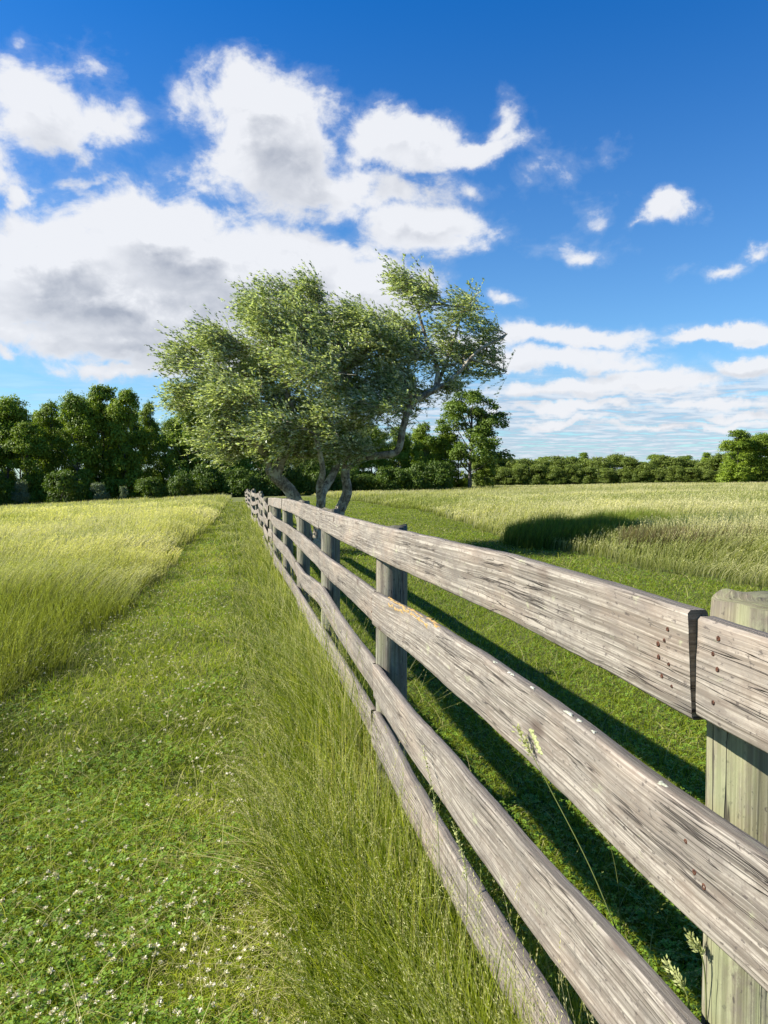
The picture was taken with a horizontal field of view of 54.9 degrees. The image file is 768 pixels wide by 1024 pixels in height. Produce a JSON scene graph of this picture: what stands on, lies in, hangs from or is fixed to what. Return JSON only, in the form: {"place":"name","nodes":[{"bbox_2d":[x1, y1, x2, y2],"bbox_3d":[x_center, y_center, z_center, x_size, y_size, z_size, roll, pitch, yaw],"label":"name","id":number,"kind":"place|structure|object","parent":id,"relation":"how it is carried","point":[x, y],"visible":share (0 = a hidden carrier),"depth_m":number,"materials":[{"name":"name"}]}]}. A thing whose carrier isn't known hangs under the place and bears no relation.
{"place":"outdoors","nodes":[
{"label":"outdoors","id":0,"kind":"place"},
{"bbox_2d":[0,481,767,1023],"bbox_3d":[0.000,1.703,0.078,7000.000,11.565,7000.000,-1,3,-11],"label":"ground","id":1,"kind":"structure","parent":0,"point":[428,679],"depth_m":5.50,"materials":[{"name":"plant"}]},
{"bbox_2d":[0,463,11,505],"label":"shrub","id":2,"kind":"object","parent":1,"relation":"on","point":[3,492],"visible":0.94,"depth_m":95.63,"materials":[{"name":"green plant"}]},
{"bbox_2d":[0,466,16,483],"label":"woodland tree","id":3,"kind":"object","parent":1,"relation":"on","point":[5,468],"visible":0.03,"depth_m":115.29,"materials":[{"name":"green plant"}]},
{"bbox_2d":[0,394,32,502],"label":"woodland tree","id":4,"kind":"object","parent":1,"relation":"on","point":[11,413],"visible":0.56,"depth_m":105.74,"materials":[{"name":"green plant"}]},
{"bbox_2d":[11,479,30,504],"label":"shrub","id":5,"kind":"object","parent":1,"relation":"on","point":[24,495],"visible":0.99,"depth_m":96.51,"materials":[{"name":"green plant"}]},
{"bbox_2d":[16,405,35,478],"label":"woodland tree","id":6,"kind":"object","parent":1,"relation":"on","point":[28,438],"visible":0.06,"depth_m":122.86,"materials":[{"name":"green plant"}]},
{"bbox_2d":[1,420,54,504],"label":"woodland tree","id":7,"kind":"object","parent":1,"relation":"on","point":[22,444],"visible":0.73,"depth_m":103.28,"materials":[{"name":"green plant"}]},
{"bbox_2d":[22,411,55,473],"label":"woodland tree","id":8,"kind":"object","parent":1,"relation":"on","point":[32,415],"depth_m":123.91,"materials":[{"name":"green plant"}]},
{"bbox_2d":[30,398,69,501],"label":"woodland tree","id":9,"kind":"object","parent":1,"relation":"on","point":[49,427],"visible":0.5,"depth_m":109.82,"materials":[{"name":"green plant"}]},
{"bbox_2d":[39,414,75,482],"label":"woodland tree","id":10,"kind":"object","parent":1,"relation":"on","point":[70,466],"visible":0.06,"depth_m":120.62,"materials":[{"name":"green plant"}]},
{"bbox_2d":[41,469,88,503],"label":"shrub","id":11,"kind":"object","parent":1,"relation":"on","point":[65,479],"visible":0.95,"depth_m":98.63,"materials":[{"name":"green plant"}]},
{"bbox_2d":[48,391,102,500],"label":"woodland tree","id":12,"kind":"object","parent":1,"relation":"on","point":[79,426],"visible":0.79,"depth_m":107.41,"materials":[{"name":"green plant"}]},
{"bbox_2d":[61,414,93,481],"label":"woodland tree","id":13,"kind":"object","parent":1,"relation":"on","point":[73,470],"visible":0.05,"depth_m":125.89,"materials":[{"name":"green plant"}]},
{"bbox_2d":[80,406,109,498],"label":"woodland tree","id":14,"kind":"object","parent":1,"relation":"on","point":[99,433],"visible":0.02,"depth_m":123.95,"materials":[{"name":"green plant"}]},
{"bbox_2d":[90,482,110,500],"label":"shrub","id":15,"kind":"object","parent":1,"relation":"on","point":[97,488],"visible":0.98,"depth_m":100.20,"materials":[{"name":"green plant"}]},
{"bbox_2d":[83,384,133,499],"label":"woodland tree","id":16,"kind":"object","parent":1,"relation":"on","point":[98,395],"visible":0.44,"depth_m":110.17,"materials":[{"name":"green plant"}]},
{"bbox_2d":[0,492,232,729],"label":"meadow grass","id":17,"kind":"structure","parent":1,"relation":"on","point":[57,558],"depth_m":12.08,"materials":[{"name":"plant"}]},
{"bbox_2d":[118,486,128,499],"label":"shrub","id":18,"kind":"object","parent":1,"relation":"on","point":[123,491],"visible":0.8,"depth_m":100.67,"materials":[{"name":"green plant"}]},
{"bbox_2d":[100,387,152,498],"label":"woodland tree","id":19,"kind":"object","parent":1,"relation":"on","point":[121,414],"visible":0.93,"depth_m":109.79,"materials":[{"name":"green plant"}]},
{"bbox_2d":[116,408,142,498],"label":"woodland tree","id":20,"kind":"object","parent":1,"relation":"on","point":[133,429],"visible":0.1,"depth_m":132.62,"materials":[{"name":"green plant"}]},
{"bbox_2d":[136,399,162,498],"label":"woodland tree","id":21,"kind":"object","parent":1,"relation":"on","point":[147,421],"visible":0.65,"depth_m":114.37,"materials":[{"name":"green plant"}]},
{"bbox_2d":[133,476,167,498],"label":"shrub","id":22,"kind":"object","parent":1,"relation":"on","point":[156,489],"visible":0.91,"depth_m":102.17,"materials":[{"name":"green plant"}]},
{"bbox_2d":[141,422,169,497],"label":"woodland tree","id":23,"kind":"object","parent":1,"relation":"on","point":[164,447],"visible":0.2,"depth_m":129.10,"materials":[{"name":"green plant"}]},
{"bbox_2d":[158,416,184,480],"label":"woodland tree","id":24,"kind":"object","parent":1,"relation":"on","point":[169,421],"visible":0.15,"depth_m":132.15,"materials":[{"name":"green plant"}]},
{"bbox_2d":[164,469,198,497],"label":"shrub","id":25,"kind":"object","parent":1,"relation":"on","point":[180,483],"visible":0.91,"depth_m":102.89,"materials":[{"name":"green plant"}]},
{"bbox_2d":[158,392,211,494],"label":"woodland tree","id":26,"kind":"object","parent":1,"relation":"on","point":[182,461],"visible":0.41,"depth_m":110.75,"materials":[{"name":"green plant"}]},
{"bbox_2d":[0,547,381,1023],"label":"clover blossoms","id":27,"kind":"object","parent":1,"relation":"on","point":[85,996],"visible":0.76,"depth_m":2.56,"materials":[{"name":"plant"}]},
{"bbox_2d":[182,395,222,492],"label":"woodland tree","id":28,"kind":"object","parent":1,"relation":"on","point":[210,457],"visible":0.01,"depth_m":115.57,"materials":[{"name":"green plant"}]},
{"bbox_2d":[188,461,223,495],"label":"shrub","id":29,"kind":"object","parent":1,"relation":"on","point":[205,475],"visible":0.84,"depth_m":105.79,"materials":[{"name":"green plant"}]},
{"bbox_2d":[210,403,255,494],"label":"woodland tree","id":30,"kind":"object","parent":1,"relation":"on","point":[248,466],"visible":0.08,"depth_m":113.75,"materials":[{"name":"green plant"}]},
{"bbox_2d":[218,466,258,496],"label":"shrub","id":31,"kind":"object","parent":1,"relation":"on","point":[232,477],"visible":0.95,"depth_m":106.44,"materials":[{"name":"green plant"}]},
{"bbox_2d":[240,442,259,471],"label":"woodland tree","id":32,"kind":"object","parent":1,"relation":"on","point":[250,462],"visible":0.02,"depth_m":138.56,"materials":[{"name":"green plant"}]},
{"bbox_2d":[238,464,281,496],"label":"shrub","id":33,"kind":"object","parent":1,"relation":"on","point":[267,489],"visible":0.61,"depth_m":109.03,"materials":[{"name":"green plant"}]},
{"bbox_2d":[244,420,285,495],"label":"woodland tree","id":34,"kind":"object","parent":1,"relation":"on","point":[258,463],"visible":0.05,"depth_m":117.95,"materials":[{"name":"green plant"}]},
{"bbox_2d":[265,465,301,495],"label":"shrub","id":35,"kind":"object","parent":1,"relation":"on","point":[290,475],"visible":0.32,"depth_m":112.34,"materials":[{"name":"green plant"}]},
{"bbox_2d":[284,416,309,494],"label":"woodland tree","id":36,"kind":"object","parent":1,"relation":"on","point":[300,490],"visible":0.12,"depth_m":123.59,"materials":[{"name":"green plant"}]},
{"bbox_2d":[293,456,330,495],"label":"shrub","id":37,"kind":"object","parent":1,"relation":"on","point":[310,473],"visible":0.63,"depth_m":113.65,"materials":[{"name":"green plant"}]},
{"bbox_2d":[306,435,333,479],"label":"woodland tree","id":38,"kind":"object","parent":1,"relation":"on","point":[331,464],"visible":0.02,"depth_m":126.12,"materials":[{"name":"green plant"}]},
{"bbox_2d":[146,249,514,548],"bbox_3d":[-1.105,-2.477,16.787,8.215,6.942,5.018,0,3,5],"label":"fruit tree","id":39,"kind":"object","parent":1,"relation":"on","point":[296,328],"visible":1,"depth_m":16.39,"materials":[{"name":"green plant"}]},
{"bbox_2d":[325,465,359,491],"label":"shrub","id":40,"kind":"object","parent":1,"relation":"on","point":[338,486],"visible":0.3,"depth_m":115.92,"materials":[{"name":"green plant"}]},
{"bbox_2d":[330,421,360,488],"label":"woodland tree","id":41,"kind":"object","parent":1,"relation":"on","point":[358,471],"visible":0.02,"depth_m":128.50,"materials":[{"name":"green plant"}]},
{"bbox_2d":[351,472,376,490],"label":"shrub","id":42,"kind":"object","parent":1,"relation":"on","point":[366,479],"visible":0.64,"depth_m":119.19,"materials":[{"name":"green plant"}]},
{"bbox_2d":[359,425,392,486],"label":"woodland tree","id":43,"kind":"object","parent":1,"relation":"on","point":[377,464],"visible":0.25,"depth_m":130.25,"materials":[{"name":"green plant"}]},
{"bbox_2d":[370,433,393,474],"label":"woodland tree","id":44,"kind":"object","parent":1,"relation":"on","point":[388,448],"visible":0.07,"depth_m":142.96,"materials":[{"name":"green plant"}]},
{"bbox_2d":[0,531,767,1023],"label":"clover leaves","id":45,"kind":"object","parent":1,"relation":"on","point":[92,967],"visible":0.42,"depth_m":2.77,"materials":[{"name":"green plant"}]},
{"bbox_2d":[367,465,409,491],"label":"shrub","id":46,"kind":"object","parent":1,"relation":"on","point":[383,476],"visible":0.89,"depth_m":120.86,"materials":[{"name":"green plant"}]},
{"bbox_2d":[385,426,413,488],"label":"woodland tree","id":47,"kind":"object","parent":1,"relation":"on","point":[402,457],"visible":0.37,"depth_m":132.98,"materials":[{"name":"green plant"}]},
{"bbox_2d":[390,432,413,467],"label":"woodland tree","id":48,"kind":"object","parent":1,"relation":"on","point":[410,443],"visible":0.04,"depth_m":142.82,"materials":[{"name":"green plant"}]},
{"bbox_2d":[395,459,436,490],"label":"shrub","id":49,"kind":"object","parent":1,"relation":"on","point":[418,473],"visible":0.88,"depth_m":122.44,"materials":[{"name":"green plant"}]},
{"bbox_2d":[409,431,433,462],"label":"woodland tree","id":50,"kind":"object","parent":1,"relation":"on","point":[428,451],"visible":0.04,"depth_m":144.48,"materials":[{"name":"green plant"}]},
{"bbox_2d":[410,421,439,479],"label":"woodland tree","id":51,"kind":"object","parent":1,"relation":"on","point":[420,446],"visible":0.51,"depth_m":134.44,"materials":[{"name":"green plant"}]},
{"bbox_2d":[422,745,438,971],"bbox_3d":[0.142,1.095,2.220,0.041,0.670,0.416,0,3,-1],"label":"grass stalk","id":52,"kind":"object","parent":1,"relation":"on","point":[437,828],"depth_m":2.16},
{"bbox_2d":[425,459,455,489],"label":"shrub","id":53,"kind":"object","parent":1,"relation":"on","point":[441,473],"visible":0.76,"depth_m":124.09,"materials":[{"name":"green plant"}]},
{"bbox_2d":[431,430,459,488],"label":"woodland tree","id":54,"kind":"object","parent":1,"relation":"on","point":[446,445],"visible":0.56,"depth_m":136.43,"materials":[{"name":"green plant"}]},
{"bbox_2d":[451,822,468,1010],"bbox_3d":[0.189,1.154,1.939,0.067,0.578,0.279,1,3,13],"label":"grass stalk","id":55,"kind":"object","parent":1,"relation":"on","point":[460,848],"depth_m":1.95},
{"bbox_2d":[446,441,475,487],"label":"woodland tree","id":56,"kind":"object","parent":1,"relation":"on","point":[460,481],"visible":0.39,"depth_m":144.19,"materials":[{"name":"green plant"}]},
{"bbox_2d":[421,389,515,487],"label":"woodland tree","id":57,"kind":"object","parent":1,"relation":"on","point":[482,429],"visible":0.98,"depth_m":130.69,"materials":[{"name":"green plant"}]},
{"bbox_2d":[471,463,494,484],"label":"hedgerow tree","id":58,"kind":"object","parent":1,"relation":"on","point":[472,469],"visible":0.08,"depth_m":214.37,"materials":[{"name":"green plant"}]},
{"bbox_2d":[473,437,496,486],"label":"woodland tree","id":59,"kind":"object","parent":1,"relation":"on","point":[486,469],"visible":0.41,"depth_m":144.00,"materials":[{"name":"green plant"}]},
{"bbox_2d":[483,471,496,485],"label":"hedgerow tree","id":60,"kind":"object","parent":1,"relation":"on","point":[493,479],"visible":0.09,"depth_m":204.66,"materials":[{"name":"green plant"}]},
{"bbox_2d":[479,458,506,479],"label":"hedgerow tree","id":61,"kind":"object","parent":1,"relation":"on","point":[497,465],"visible":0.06,"depth_m":212.41,"materials":[{"name":"green plant"}]},
{"bbox_2d":[493,466,515,485],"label":"hedgerow tree","id":62,"kind":"object","parent":1,"relation":"on","point":[504,473],"visible":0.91,"depth_m":203.70,"materials":[{"name":"green plant"}]},
{"bbox_2d":[495,458,516,475],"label":"hedgerow tree","id":63,"kind":"object","parent":1,"relation":"on","point":[508,464],"visible":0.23,"depth_m":212.08,"materials":[{"name":"green plant"}]},
{"bbox_2d":[245,489,767,1023],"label":"board fence","id":64,"kind":"object","parent":1,"relation":"on","point":[701,867],"visible":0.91,"depth_m":1.36,"materials":[{"name":"wood"}]},
{"bbox_2d":[509,463,530,484],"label":"hedgerow tree","id":65,"kind":"object","parent":1,"relation":"on","point":[518,470],"visible":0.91,"depth_m":202.74,"materials":[{"name":"green plant"}]},
{"bbox_2d":[511,458,533,484],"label":"hedgerow tree","id":66,"kind":"object","parent":1,"relation":"on","point":[527,461],"visible":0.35,"depth_m":207.24,"materials":[{"name":"green plant"}]},
{"bbox_2d":[301,481,767,589],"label":"meadow grass","id":67,"kind":"structure","parent":1,"relation":"on","point":[491,509],"depth_m":25.73,"materials":[{"name":"plant"}]},
{"bbox_2d":[528,458,550,484],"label":"hedgerow tree","id":68,"kind":"object","parent":1,"relation":"on","point":[545,462],"visible":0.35,"depth_m":206.46,"materials":[{"name":"green plant"}]},
{"bbox_2d":[528,464,551,484],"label":"hedgerow tree","id":69,"kind":"object","parent":1,"relation":"on","point":[538,471],"visible":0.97,"depth_m":202.07,"materials":[{"name":"green plant"}]},
{"bbox_2d":[542,466,568,484],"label":"hedgerow tree","id":70,"kind":"object","parent":1,"relation":"on","point":[554,472],"visible":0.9,"depth_m":200.86,"materials":[{"name":"green plant"}]},
{"bbox_2d":[545,455,567,478],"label":"hedgerow tree","id":71,"kind":"object","parent":1,"relation":"on","point":[558,461],"visible":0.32,"depth_m":208.95,"materials":[{"name":"green plant"}]},
{"bbox_2d":[512,724,616,929],"bbox_3d":[0.392,0.962,1.392,0.027,1.010,0.483,-1,3,-28],"label":"grass stalk","id":72,"kind":"object","parent":1,"relation":"on","point":[525,741],"depth_m":1.48,"materials":[{"name":"plant"}]},
{"bbox_2d":[560,455,579,484],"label":"hedgerow tree","id":73,"kind":"object","parent":1,"relation":"on","point":[572,460],"visible":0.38,"depth_m":208.43,"materials":[{"name":"green plant"}]},
{"bbox_2d":[562,463,584,484],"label":"hedgerow tree","id":74,"kind":"object","parent":1,"relation":"on","point":[575,471],"visible":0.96,"depth_m":200.46,"materials":[{"name":"green plant"}]},
{"bbox_2d":[579,452,587,475],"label":"woodland tree","id":75,"kind":"object","parent":1,"relation":"on","point":[582,455],"visible":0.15,"depth_m":316.37,"materials":[{"name":"green plant"}]},
{"bbox_2d":[575,458,592,476],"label":"hedgerow tree","id":76,"kind":"object","parent":1,"relation":"on","point":[583,463],"visible":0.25,"depth_m":206.59,"materials":[{"name":"green plant"}]},
{"bbox_2d":[581,466,598,484],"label":"bush","id":77,"kind":"object","parent":1,"relation":"on","point":[589,472],"visible":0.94,"depth_m":199.19,"materials":[{"name":"green plant"}]},
{"bbox_2d":[498,507,687,549],"bbox_3d":[5.975,0.321,18.656,6.826,0.943,4.159,-3,4,-45],"label":"coarse grass clump","id":78,"kind":"object","parent":1,"relation":"on","point":[534,533],"visible":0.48,"depth_m":17.20,"materials":[{"name":"plant"}]},
{"bbox_2d":[586,456,614,483],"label":"hedgerow tree","id":79,"kind":"object","parent":1,"relation":"on","point":[598,463],"visible":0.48,"depth_m":203.12,"materials":[{"name":"green plant"}]},
{"bbox_2d":[594,467,617,483],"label":"bush","id":80,"kind":"object","parent":1,"relation":"on","point":[604,478],"visible":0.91,"depth_m":197.51,"materials":[{"name":"green plant"}]},
{"bbox_2d":[609,842,620,933],"bbox_3d":[0.621,1.126,2.005,0.038,0.627,0.090,-2,3,-31],"label":"grass stalk","id":81,"kind":"object","parent":1,"relation":"on","point":[618,890],"depth_m":2.01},
{"bbox_2d":[606,453,625,483],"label":"hedgerow tree","id":82,"kind":"object","parent":1,"relation":"on","point":[615,460],"visible":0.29,"depth_m":207.50,"materials":[{"name":"green plant"}]},
{"bbox_2d":[614,468,633,483],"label":"bush","id":83,"kind":"object","parent":1,"relation":"on","point":[622,472],"visible":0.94,"depth_m":196.73,"materials":[{"name":"green plant"}]},
{"bbox_2d":[615,456,645,482],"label":"hedgerow tree","id":84,"kind":"object","parent":1,"relation":"on","point":[629,461],"visible":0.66,"depth_m":196.77,"materials":[{"name":"green plant"}]},
{"bbox_2d":[630,469,649,482],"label":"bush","id":85,"kind":"object","parent":1,"relation":"on","point":[637,479],"visible":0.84,"depth_m":194.64,"materials":[{"name":"green plant"}]},
{"bbox_2d":[632,461,661,482],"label":"hedgerow tree","id":86,"kind":"object","parent":1,"relation":"on","point":[645,467],"visible":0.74,"depth_m":194.79,"materials":[{"name":"green plant"}]},
{"bbox_2d":[646,467,668,482],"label":"hedgerow tree","id":87,"kind":"object","parent":1,"relation":"on","point":[657,470],"visible":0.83,"depth_m":193.55,"materials":[{"name":"green plant"}]},
{"bbox_2d":[650,454,669,477],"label":"hedgerow tree","id":88,"kind":"object","parent":1,"relation":"on","point":[657,460],"visible":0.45,"depth_m":202.71,"materials":[{"name":"green plant"}]},
{"bbox_2d":[662,464,686,482],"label":"hedgerow tree","id":89,"kind":"object","parent":1,"relation":"on","point":[677,471],"visible":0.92,"depth_m":191.89,"materials":[{"name":"green plant"}]},
{"bbox_2d":[661,954,689,1009],"bbox_3d":[0.441,1.085,1.214,0.033,0.783,0.187,-1,3,-11],"label":"grass stalk","id":90,"kind":"object","parent":1,"relation":"on","point":[677,977],"depth_m":1.14,"materials":[{"name":"plant"}]},
{"bbox_2d":[664,456,688,482],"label":"hedgerow tree","id":91,"kind":"object","parent":1,"relation":"on","point":[678,460],"visible":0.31,"depth_m":200.02,"materials":[{"name":"green plant"}]},
{"bbox_2d":[681,459,701,479],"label":"hedgerow tree","id":92,"kind":"object","parent":1,"relation":"on","point":[691,464],"visible":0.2,"depth_m":200.18,"materials":[{"name":"green plant"}]},
{"bbox_2d":[680,467,707,482],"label":"hedgerow tree","id":93,"kind":"object","parent":1,"relation":"on","point":[692,473],"visible":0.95,"depth_m":190.58,"materials":[{"name":"green plant"}]},
{"bbox_2d":[684,928,706,1023],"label":"grass stalk","id":94,"kind":"object","parent":1,"relation":"on","point":[694,944],"depth_m":1.07,"materials":[{"name":"plant"}]},
{"bbox_2d":[700,452,710,460],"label":"woodland tree","id":95,"kind":"object","parent":1,"relation":"on","point":[705,456],"visible":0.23,"depth_m":301.29,"materials":[{"name":"green plant"}]},
{"bbox_2d":[694,460,717,479],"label":"hedgerow tree","id":96,"kind":"object","parent":1,"relation":"on","point":[705,464],"visible":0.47,"depth_m":194.46,"materials":[{"name":"green plant"}]},
{"bbox_2d":[698,469,717,482],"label":"bush","id":97,"kind":"object","parent":1,"relation":"on","point":[705,474],"visible":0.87,"depth_m":189.16,"materials":[{"name":"green plant"}]},
{"bbox_2d":[704,453,726,474],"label":"hedgerow tree","id":98,"kind":"object","parent":1,"relation":"on","point":[716,459],"visible":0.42,"depth_m":193.01,"materials":[{"name":"green plant"}]},
{"bbox_2d":[715,429,760,482],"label":"woodland tree","id":99,"kind":"object","parent":1,"relation":"on","point":[740,443],"visible":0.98,"depth_m":153.95,"materials":[{"name":"green plant"}]},
{"bbox_2d":[720,436,767,474],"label":"woodland tree","id":100,"kind":"object","parent":1,"relation":"on","point":[741,461],"visible":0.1,"depth_m":164.55,"materials":[{"name":"green plant"}]},
{"bbox_2d":[742,432,767,481],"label":"woodland tree","id":101,"kind":"object","parent":1,"relation":"on","point":[761,439],"visible":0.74,"depth_m":155.41,"materials":[{"name":"green plant"}]},
{"bbox_2d":[0,0,767,478],"label":"sky","id":102,"kind":"structure","parent":0,"point":[601,166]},
{"bbox_2d":[164,499,700,1023],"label":"fence line grass","id":103,"kind":"structure","parent":0,"point":[388,927],"depth_m":2.54,"materials":[{"name":"plant"}]},
{"bbox_2d":[278,496,765,1023],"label":"mown strip grass","id":104,"kind":"structure","parent":0,"point":[584,826],"depth_m":4.55,"materials":[{"name":"plant"}]},
{"bbox_2d":[616,520,767,555],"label":"tall grass","id":105,"kind":"structure","parent":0,"point":[635,533],"depth_m":14.97,"materials":[{"name":"green plant"}]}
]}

